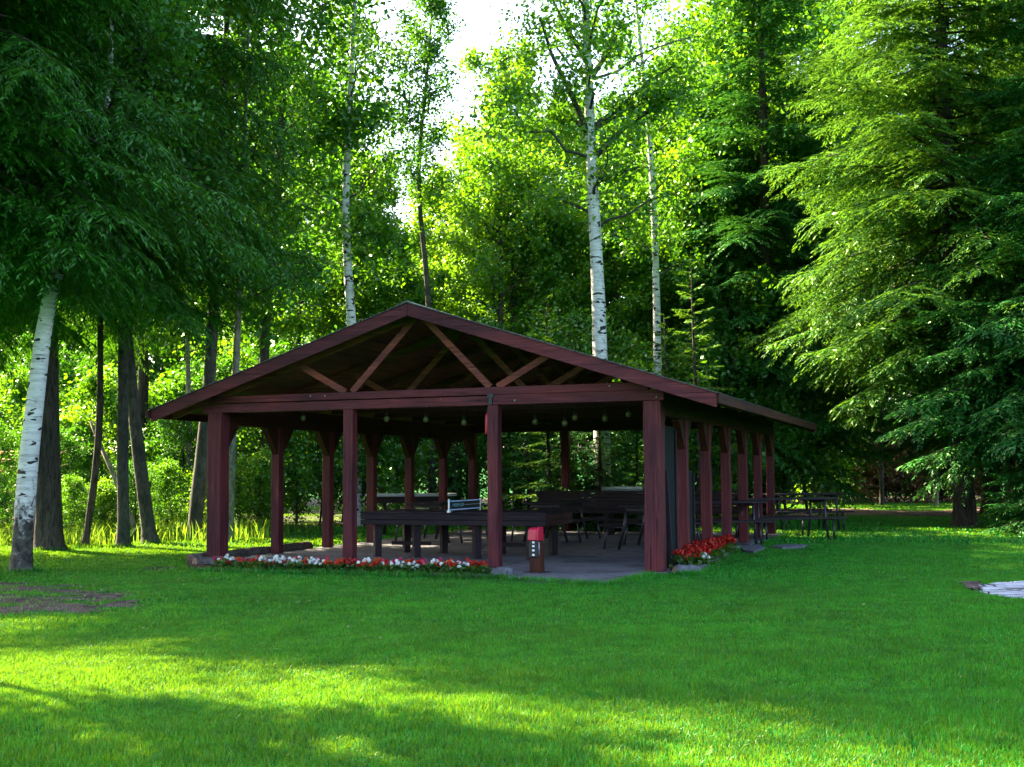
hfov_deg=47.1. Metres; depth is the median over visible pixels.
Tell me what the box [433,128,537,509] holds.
leafy tree
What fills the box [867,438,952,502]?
shrub
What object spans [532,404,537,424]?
hanging lamp
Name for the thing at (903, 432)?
shrub
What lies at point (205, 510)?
shrub
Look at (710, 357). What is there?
shrub
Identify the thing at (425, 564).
flower plant
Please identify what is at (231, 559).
flower plant
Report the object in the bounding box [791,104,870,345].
leafy tree
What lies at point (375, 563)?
flower plant
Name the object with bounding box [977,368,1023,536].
spruce sapling
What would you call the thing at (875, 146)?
leafy tree
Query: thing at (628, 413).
hanging lamp
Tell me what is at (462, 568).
flower plant
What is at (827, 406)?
shrub
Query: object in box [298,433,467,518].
shrub
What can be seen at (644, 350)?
shrub
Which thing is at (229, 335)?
leafy tree
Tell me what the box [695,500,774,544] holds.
picnic table
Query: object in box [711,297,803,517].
spruce sapling
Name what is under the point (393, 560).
flower plant
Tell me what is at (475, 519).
games table
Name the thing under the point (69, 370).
shrub
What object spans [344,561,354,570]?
flower plant
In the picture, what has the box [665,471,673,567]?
plank
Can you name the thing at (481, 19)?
sky
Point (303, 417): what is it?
hanging lamp
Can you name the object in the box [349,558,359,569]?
flower plant
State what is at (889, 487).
shrub
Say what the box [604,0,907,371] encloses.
leafy tree
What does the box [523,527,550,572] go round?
utility bollard
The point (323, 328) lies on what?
leafy tree
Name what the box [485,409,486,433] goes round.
fire extinguisher
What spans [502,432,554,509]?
spruce sapling
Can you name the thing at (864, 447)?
shrub
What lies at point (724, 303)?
shrub
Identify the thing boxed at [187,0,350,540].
leafy tree
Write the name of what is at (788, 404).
shrub
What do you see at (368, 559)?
flower plant
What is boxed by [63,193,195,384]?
leafy tree
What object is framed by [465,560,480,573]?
flower plant
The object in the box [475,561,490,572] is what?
flower plant
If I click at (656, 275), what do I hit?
birch tree
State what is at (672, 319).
leafy tree
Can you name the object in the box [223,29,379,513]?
leafy tree
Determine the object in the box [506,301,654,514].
shrub
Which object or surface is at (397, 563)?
flower plant
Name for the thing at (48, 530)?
spruce tree
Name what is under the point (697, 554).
flower plant
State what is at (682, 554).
flower plant
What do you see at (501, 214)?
leafy tree
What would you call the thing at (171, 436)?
shrub
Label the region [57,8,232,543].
leafy tree
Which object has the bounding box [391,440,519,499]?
shrub
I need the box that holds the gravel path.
[788,506,1005,516]
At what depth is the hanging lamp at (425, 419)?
18.64 m
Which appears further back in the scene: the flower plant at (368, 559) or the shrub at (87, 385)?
the shrub at (87, 385)
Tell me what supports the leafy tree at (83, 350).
on the forest floor at (338, 516)
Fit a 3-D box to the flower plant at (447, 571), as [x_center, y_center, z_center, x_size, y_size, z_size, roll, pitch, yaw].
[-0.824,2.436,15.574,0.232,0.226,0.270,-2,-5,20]
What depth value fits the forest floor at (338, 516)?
46.56 m
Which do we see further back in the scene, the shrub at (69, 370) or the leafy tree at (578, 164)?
the leafy tree at (578, 164)
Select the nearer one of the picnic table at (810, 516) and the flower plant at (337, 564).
the flower plant at (337, 564)
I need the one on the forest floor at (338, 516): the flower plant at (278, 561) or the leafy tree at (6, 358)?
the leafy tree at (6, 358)
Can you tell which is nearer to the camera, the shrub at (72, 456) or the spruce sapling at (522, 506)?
the shrub at (72, 456)
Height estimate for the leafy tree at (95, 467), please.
11.740 m
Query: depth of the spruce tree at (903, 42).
28.19 m
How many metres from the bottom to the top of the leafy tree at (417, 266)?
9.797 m
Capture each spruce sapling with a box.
[429,440,487,508]
[486,295,594,531]
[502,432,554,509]
[529,431,598,530]
[537,431,594,528]
[547,430,641,531]
[581,430,640,517]
[601,430,643,530]
[627,313,718,515]
[635,259,752,524]
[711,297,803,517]
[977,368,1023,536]
[995,448,1023,523]
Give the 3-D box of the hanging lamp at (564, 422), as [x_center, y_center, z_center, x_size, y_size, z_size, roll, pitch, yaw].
[0.799,0.375,17.823,0.091,0.555,0.087,0,-4,0]
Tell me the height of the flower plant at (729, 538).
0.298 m
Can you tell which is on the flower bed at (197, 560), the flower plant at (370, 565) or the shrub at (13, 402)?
the flower plant at (370, 565)
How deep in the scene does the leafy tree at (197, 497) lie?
24.54 m
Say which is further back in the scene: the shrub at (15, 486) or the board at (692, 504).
the shrub at (15, 486)
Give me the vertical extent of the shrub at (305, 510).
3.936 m
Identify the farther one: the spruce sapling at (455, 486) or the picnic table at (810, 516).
the spruce sapling at (455, 486)
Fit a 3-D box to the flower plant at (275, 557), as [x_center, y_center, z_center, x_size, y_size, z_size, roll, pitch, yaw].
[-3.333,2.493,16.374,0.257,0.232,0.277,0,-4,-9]
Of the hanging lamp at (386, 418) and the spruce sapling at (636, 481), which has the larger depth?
the spruce sapling at (636, 481)
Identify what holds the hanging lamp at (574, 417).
hanging from the lamp rail
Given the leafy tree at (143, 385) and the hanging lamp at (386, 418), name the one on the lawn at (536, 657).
the leafy tree at (143, 385)
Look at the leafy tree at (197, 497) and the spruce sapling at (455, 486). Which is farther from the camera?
the spruce sapling at (455, 486)
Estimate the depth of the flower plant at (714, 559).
16.46 m
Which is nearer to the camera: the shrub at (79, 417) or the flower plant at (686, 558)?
the flower plant at (686, 558)
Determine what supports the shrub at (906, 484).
on the forest floor at (338, 516)
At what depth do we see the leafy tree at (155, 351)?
51.19 m
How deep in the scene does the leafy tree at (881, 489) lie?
47.26 m
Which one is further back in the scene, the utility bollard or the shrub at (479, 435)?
the shrub at (479, 435)
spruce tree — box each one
[0,0,186,304]
[0,0,266,401]
[0,0,295,550]
[2,0,326,547]
[630,0,920,517]
[743,0,1023,527]
[843,1,1023,516]
[875,148,1023,461]
[886,0,1023,471]
[895,0,1023,527]
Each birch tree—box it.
[0,0,240,571]
[263,0,448,526]
[447,0,747,523]
[557,0,727,374]
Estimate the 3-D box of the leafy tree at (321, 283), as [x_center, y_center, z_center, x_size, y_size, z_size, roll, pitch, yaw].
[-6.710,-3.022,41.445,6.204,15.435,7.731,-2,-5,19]
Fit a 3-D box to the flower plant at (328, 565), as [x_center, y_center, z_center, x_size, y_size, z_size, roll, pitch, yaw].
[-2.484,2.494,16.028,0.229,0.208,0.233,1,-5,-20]
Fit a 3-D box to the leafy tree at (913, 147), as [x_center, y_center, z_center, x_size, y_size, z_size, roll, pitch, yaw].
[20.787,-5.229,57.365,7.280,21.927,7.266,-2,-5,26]
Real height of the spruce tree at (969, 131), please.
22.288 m
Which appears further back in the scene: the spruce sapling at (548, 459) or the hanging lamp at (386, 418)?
the spruce sapling at (548, 459)
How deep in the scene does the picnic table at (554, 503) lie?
22.70 m
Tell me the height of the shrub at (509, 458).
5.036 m
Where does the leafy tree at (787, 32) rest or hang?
on the forest floor at (338, 516)
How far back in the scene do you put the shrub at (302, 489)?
29.31 m
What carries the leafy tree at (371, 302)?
on the forest floor at (338, 516)
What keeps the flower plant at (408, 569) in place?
on the flower bed at (197, 560)
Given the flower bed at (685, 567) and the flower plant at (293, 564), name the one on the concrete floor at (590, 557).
the flower bed at (685, 567)
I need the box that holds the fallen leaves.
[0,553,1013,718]
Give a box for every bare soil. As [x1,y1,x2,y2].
[0,582,144,614]
[143,566,175,571]
[959,581,982,588]
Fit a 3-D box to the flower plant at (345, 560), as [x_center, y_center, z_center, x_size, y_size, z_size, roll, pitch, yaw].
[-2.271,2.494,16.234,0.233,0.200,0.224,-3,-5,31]
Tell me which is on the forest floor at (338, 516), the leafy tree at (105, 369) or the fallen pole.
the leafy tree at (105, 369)
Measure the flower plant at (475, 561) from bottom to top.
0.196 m
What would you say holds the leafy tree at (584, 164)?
on the forest floor at (338, 516)
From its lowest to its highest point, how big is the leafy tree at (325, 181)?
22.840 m
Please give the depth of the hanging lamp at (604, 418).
17.59 m
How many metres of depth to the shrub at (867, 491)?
49.63 m
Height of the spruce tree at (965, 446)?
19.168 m
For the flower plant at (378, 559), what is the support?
on the flower bed at (197, 560)
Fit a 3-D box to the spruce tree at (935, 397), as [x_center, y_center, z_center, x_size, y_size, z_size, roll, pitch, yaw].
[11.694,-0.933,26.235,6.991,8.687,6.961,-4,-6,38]
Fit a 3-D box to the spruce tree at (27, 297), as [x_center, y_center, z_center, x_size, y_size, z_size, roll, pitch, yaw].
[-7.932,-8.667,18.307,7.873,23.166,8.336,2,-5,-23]
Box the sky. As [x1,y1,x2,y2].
[1,0,1014,450]
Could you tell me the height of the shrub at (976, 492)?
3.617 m
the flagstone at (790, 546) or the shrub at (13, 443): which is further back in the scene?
the shrub at (13, 443)
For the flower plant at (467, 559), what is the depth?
15.64 m
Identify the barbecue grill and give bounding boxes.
[601,486,642,531]
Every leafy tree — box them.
[0,306,96,413]
[8,2,283,520]
[55,7,216,544]
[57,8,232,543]
[59,302,116,402]
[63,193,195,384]
[65,319,152,476]
[77,283,247,405]
[135,95,243,519]
[149,0,346,539]
[154,176,336,518]
[156,144,253,382]
[183,0,422,519]
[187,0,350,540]
[189,244,312,380]
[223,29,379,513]
[284,99,393,512]
[301,142,442,339]
[320,212,451,509]
[365,0,476,508]
[390,252,459,508]
[401,159,470,464]
[416,122,585,509]
[426,35,585,506]
[429,140,566,509]
[429,207,489,508]
[429,256,474,485]
[431,132,580,509]
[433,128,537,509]
[450,102,601,500]
[483,200,618,486]
[538,85,681,339]
[539,93,626,493]
[546,206,681,468]
[559,108,672,327]
[603,50,816,497]
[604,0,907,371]
[611,115,790,515]
[620,45,746,349]
[687,10,846,360]
[725,0,903,504]
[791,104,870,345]
[836,107,921,497]
[839,187,913,504]
[882,71,936,393]
[885,182,938,505]
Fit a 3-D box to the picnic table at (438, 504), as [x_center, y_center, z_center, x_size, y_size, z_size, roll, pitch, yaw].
[-1.374,2.722,23.166,1.494,0.768,1.800,-2,-5,21]
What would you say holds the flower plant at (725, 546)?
on the flower bed at (685, 567)
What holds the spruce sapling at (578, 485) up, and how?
on the lawn at (536, 657)
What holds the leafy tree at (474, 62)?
on the forest floor at (338, 516)
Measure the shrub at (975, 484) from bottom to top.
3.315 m
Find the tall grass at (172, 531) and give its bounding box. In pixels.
[0,515,319,545]
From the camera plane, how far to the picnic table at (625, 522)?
20.23 m
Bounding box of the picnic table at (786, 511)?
[763,493,854,530]
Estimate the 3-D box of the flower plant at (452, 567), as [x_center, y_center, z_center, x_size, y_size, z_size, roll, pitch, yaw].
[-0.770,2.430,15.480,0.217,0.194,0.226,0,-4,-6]
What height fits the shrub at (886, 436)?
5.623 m
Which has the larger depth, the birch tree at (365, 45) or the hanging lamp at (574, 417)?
the birch tree at (365, 45)
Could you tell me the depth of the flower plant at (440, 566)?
15.67 m
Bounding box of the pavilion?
[146,300,816,571]
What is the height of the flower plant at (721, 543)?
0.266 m
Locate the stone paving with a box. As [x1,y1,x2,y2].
[973,581,1023,597]
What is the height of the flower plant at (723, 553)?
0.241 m
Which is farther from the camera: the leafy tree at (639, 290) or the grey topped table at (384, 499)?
the leafy tree at (639, 290)
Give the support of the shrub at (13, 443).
on the lawn at (536, 657)
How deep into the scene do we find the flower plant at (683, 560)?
16.15 m
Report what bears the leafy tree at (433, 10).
on the forest floor at (338, 516)
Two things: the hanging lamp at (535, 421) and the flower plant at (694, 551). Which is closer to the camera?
the flower plant at (694, 551)
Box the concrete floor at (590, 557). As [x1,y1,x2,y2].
[235,529,782,583]
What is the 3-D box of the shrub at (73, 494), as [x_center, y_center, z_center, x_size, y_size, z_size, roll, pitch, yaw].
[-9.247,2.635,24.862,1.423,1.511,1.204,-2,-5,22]
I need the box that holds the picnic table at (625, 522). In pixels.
[597,503,700,549]
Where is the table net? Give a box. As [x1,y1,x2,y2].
[447,498,480,512]
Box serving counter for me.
[535,491,749,534]
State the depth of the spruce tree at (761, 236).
34.70 m
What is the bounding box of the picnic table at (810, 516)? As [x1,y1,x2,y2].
[732,497,846,539]
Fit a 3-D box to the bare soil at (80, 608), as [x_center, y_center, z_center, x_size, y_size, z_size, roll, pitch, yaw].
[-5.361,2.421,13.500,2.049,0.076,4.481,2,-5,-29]
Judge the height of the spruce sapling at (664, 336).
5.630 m
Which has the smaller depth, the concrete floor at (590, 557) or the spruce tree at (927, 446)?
the concrete floor at (590, 557)
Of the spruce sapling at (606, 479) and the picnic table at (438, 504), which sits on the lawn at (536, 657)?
the spruce sapling at (606, 479)
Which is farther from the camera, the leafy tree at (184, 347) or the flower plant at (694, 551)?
the leafy tree at (184, 347)
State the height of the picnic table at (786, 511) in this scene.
0.847 m
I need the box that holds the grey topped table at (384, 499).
[365,493,456,534]
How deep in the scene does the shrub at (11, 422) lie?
28.10 m
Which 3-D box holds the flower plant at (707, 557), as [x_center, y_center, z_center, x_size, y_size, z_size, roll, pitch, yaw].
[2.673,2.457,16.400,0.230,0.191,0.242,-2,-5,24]
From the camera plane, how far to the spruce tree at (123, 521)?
22.91 m
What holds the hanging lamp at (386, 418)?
hanging from the lamp rail
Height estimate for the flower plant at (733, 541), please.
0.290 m
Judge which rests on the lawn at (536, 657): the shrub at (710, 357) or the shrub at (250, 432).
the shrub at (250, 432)
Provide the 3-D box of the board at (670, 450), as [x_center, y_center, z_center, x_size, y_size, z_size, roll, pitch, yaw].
[2.249,1.609,16.866,0.065,2.000,0.850,-2,-5,21]
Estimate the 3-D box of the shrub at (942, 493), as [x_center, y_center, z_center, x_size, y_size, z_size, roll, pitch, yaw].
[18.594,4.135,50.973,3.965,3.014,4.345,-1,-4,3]
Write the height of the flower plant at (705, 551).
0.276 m
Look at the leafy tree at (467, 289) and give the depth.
39.15 m
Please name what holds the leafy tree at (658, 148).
on the forest floor at (338, 516)
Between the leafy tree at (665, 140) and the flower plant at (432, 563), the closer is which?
the flower plant at (432, 563)
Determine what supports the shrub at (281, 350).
on the forest floor at (338, 516)
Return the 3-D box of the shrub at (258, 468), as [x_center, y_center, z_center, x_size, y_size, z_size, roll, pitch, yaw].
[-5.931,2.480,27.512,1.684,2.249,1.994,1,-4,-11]
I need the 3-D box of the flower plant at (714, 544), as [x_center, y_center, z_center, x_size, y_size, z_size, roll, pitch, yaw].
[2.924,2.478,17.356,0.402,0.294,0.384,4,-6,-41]
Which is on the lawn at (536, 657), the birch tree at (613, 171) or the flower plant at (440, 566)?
the birch tree at (613, 171)
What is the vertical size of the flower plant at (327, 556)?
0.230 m
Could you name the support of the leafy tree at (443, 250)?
on the forest floor at (338, 516)
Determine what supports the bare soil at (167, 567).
on the lawn at (536, 657)
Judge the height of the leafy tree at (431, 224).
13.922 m
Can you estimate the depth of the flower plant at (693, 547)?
16.73 m
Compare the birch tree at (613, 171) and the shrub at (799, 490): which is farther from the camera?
the shrub at (799, 490)
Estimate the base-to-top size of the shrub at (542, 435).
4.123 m
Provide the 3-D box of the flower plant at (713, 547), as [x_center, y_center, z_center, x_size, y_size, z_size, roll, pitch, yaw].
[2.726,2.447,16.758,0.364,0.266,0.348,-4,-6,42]
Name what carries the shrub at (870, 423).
on the forest floor at (338, 516)
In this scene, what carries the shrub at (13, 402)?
on the forest floor at (338, 516)
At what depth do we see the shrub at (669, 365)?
33.63 m
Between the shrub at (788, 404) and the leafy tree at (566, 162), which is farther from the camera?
the leafy tree at (566, 162)
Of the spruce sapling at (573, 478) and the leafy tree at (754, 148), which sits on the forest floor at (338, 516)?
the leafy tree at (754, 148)
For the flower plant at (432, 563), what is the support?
on the flower bed at (197, 560)
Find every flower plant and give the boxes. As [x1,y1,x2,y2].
[210,556,223,566]
[218,554,234,567]
[225,560,234,567]
[231,556,243,567]
[242,558,255,568]
[245,555,262,568]
[256,556,272,569]
[264,554,280,569]
[274,555,288,569]
[286,556,303,568]
[290,557,304,569]
[294,556,308,569]
[305,558,321,569]
[311,559,324,570]
[317,555,329,570]
[322,559,336,571]
[327,559,341,570]
[341,557,351,569]
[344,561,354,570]
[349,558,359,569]
[355,557,370,570]
[355,562,366,570]
[364,561,374,571]
[368,557,382,568]
[370,561,383,571]
[383,559,398,571]
[383,561,396,571]
[386,557,403,571]
[389,559,406,571]
[399,561,411,572]
[411,564,421,571]
[415,559,427,569]
[417,558,435,572]
[430,558,444,571]
[437,562,446,571]
[442,559,456,573]
[445,561,459,573]
[455,561,470,573]
[456,557,470,570]
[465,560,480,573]
[474,560,487,572]
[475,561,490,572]
[669,548,693,567]
[670,549,690,564]
[679,551,699,565]
[683,545,697,550]
[683,545,705,565]
[690,552,706,563]
[691,539,713,556]
[692,547,713,564]
[695,547,716,563]
[696,552,710,564]
[701,541,722,558]
[706,546,716,563]
[707,537,722,554]
[710,542,723,558]
[714,547,726,558]
[716,536,732,552]
[722,542,730,553]
[723,536,738,552]
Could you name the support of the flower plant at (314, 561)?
on the flower bed at (197, 560)
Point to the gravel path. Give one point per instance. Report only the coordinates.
(906, 513)
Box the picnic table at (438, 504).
[395,501,487,542]
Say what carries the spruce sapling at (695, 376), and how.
on the forest floor at (338, 516)
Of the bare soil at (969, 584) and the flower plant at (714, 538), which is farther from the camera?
the flower plant at (714, 538)
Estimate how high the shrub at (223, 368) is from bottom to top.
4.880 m
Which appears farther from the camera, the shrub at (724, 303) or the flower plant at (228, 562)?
the shrub at (724, 303)
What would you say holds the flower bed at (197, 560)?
on the concrete floor at (590, 557)
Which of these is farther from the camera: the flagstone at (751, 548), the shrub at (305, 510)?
the shrub at (305, 510)
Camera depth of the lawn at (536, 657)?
8.34 m
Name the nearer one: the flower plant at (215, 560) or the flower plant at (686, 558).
the flower plant at (686, 558)
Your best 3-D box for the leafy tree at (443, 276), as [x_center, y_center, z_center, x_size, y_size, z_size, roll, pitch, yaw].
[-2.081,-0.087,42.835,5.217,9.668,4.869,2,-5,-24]
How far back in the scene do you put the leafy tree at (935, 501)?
46.03 m
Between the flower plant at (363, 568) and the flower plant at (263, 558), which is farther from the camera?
the flower plant at (263, 558)
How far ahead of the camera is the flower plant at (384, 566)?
15.79 m
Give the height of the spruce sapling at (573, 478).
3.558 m
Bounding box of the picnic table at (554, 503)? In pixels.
[510,500,605,542]
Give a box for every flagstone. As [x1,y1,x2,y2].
[741,544,764,553]
[770,544,807,548]
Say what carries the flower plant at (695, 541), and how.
on the flower bed at (685, 567)
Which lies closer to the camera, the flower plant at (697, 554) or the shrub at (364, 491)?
the flower plant at (697, 554)
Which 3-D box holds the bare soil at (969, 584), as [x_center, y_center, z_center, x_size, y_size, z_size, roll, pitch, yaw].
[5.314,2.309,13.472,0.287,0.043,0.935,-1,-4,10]
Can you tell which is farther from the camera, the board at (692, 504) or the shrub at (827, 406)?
the shrub at (827, 406)
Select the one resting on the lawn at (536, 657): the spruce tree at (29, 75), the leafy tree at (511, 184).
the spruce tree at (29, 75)
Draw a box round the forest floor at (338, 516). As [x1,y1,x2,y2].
[2,450,1002,527]
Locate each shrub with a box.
[0,325,109,508]
[0,362,66,505]
[0,371,26,522]
[0,418,21,531]
[0,450,67,533]
[3,392,116,526]
[16,422,93,521]
[59,360,162,499]
[61,473,113,536]
[75,475,137,534]
[82,373,184,517]
[100,371,237,518]
[102,459,165,530]
[131,399,237,522]
[131,457,206,528]
[154,350,268,515]
[169,467,249,527]
[177,427,321,520]
[204,431,269,520]
[235,441,290,533]
[236,430,366,523]
[240,334,317,516]
[284,434,381,526]
[293,319,403,521]
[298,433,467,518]
[362,436,464,509]
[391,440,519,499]
[403,311,532,509]
[421,433,545,509]
[466,432,583,515]
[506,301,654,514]
[554,337,695,483]
[583,346,737,517]
[588,320,796,495]
[611,344,720,493]
[661,280,827,513]
[711,348,859,515]
[751,364,897,514]
[751,435,870,513]
[792,398,886,505]
[838,439,905,504]
[844,457,918,502]
[849,369,906,475]
[852,438,938,502]
[855,401,908,499]
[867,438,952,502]
[873,397,950,500]
[900,450,979,502]
[922,467,1011,501]
[947,459,1022,499]
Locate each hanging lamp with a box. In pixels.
[301,411,305,420]
[384,413,389,421]
[423,397,428,422]
[461,396,466,425]
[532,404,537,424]
[562,412,567,425]
[572,411,577,420]
[602,412,607,421]
[626,402,630,416]
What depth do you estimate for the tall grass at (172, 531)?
24.56 m
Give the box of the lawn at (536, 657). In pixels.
[0,455,1023,766]
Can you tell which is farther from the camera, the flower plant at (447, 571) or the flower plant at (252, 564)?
the flower plant at (252, 564)
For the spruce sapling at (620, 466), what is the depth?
30.73 m
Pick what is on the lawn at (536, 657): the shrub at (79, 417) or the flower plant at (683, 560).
the shrub at (79, 417)
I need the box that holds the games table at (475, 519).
[360,509,572,559]
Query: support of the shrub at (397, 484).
on the forest floor at (338, 516)
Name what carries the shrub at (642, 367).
on the forest floor at (338, 516)
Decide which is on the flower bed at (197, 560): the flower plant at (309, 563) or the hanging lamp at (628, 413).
the flower plant at (309, 563)
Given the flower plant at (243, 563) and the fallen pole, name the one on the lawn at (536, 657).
the fallen pole
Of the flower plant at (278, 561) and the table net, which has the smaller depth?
the flower plant at (278, 561)
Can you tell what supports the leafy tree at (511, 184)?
on the forest floor at (338, 516)
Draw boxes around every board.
[665,426,678,563]
[689,471,695,544]
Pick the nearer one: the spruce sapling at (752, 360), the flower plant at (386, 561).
the flower plant at (386, 561)
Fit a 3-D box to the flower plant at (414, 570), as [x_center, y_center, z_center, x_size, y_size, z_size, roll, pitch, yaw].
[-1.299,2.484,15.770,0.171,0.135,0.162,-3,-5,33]
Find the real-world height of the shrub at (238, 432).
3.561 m
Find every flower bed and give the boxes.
[187,541,514,578]
[670,546,740,572]
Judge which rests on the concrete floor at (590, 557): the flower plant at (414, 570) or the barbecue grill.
the barbecue grill
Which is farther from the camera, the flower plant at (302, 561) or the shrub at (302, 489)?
the shrub at (302, 489)
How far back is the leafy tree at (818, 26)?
46.72 m
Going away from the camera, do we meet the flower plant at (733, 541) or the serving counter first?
the flower plant at (733, 541)
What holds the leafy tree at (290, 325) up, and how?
on the forest floor at (338, 516)
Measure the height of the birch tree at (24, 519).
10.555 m
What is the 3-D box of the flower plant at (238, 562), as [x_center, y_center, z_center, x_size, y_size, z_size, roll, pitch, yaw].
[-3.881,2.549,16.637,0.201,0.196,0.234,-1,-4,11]
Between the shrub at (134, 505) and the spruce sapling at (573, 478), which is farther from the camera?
the spruce sapling at (573, 478)
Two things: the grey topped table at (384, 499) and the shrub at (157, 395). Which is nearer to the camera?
the grey topped table at (384, 499)
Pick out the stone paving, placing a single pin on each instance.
(1014, 589)
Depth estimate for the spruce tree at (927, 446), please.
37.09 m
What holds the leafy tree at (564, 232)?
on the forest floor at (338, 516)
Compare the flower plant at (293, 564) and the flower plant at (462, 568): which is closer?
the flower plant at (462, 568)
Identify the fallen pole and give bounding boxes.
[89,421,139,539]
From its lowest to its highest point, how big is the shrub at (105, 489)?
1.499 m
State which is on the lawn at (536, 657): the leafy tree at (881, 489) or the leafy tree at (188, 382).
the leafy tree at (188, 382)
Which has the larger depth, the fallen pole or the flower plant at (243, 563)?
the fallen pole
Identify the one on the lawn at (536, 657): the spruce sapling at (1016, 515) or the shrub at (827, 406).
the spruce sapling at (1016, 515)
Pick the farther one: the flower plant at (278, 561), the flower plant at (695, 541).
the flower plant at (695, 541)
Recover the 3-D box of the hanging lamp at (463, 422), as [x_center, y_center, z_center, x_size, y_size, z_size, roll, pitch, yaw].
[-0.753,0.407,18.424,0.092,0.508,0.086,0,-4,0]
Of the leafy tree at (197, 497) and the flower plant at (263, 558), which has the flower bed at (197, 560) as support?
the flower plant at (263, 558)
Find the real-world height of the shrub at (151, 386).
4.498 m
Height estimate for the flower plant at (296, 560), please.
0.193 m
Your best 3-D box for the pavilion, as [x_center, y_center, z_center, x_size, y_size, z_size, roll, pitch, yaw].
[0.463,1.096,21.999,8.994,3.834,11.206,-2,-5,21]
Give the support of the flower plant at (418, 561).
on the flower bed at (197, 560)
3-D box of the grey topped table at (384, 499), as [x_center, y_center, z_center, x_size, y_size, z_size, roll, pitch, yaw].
[-2.307,2.978,26.852,2.100,0.920,0.900,0,-4,-6]
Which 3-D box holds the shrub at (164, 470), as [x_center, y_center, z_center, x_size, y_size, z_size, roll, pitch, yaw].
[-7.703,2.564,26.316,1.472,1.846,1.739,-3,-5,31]

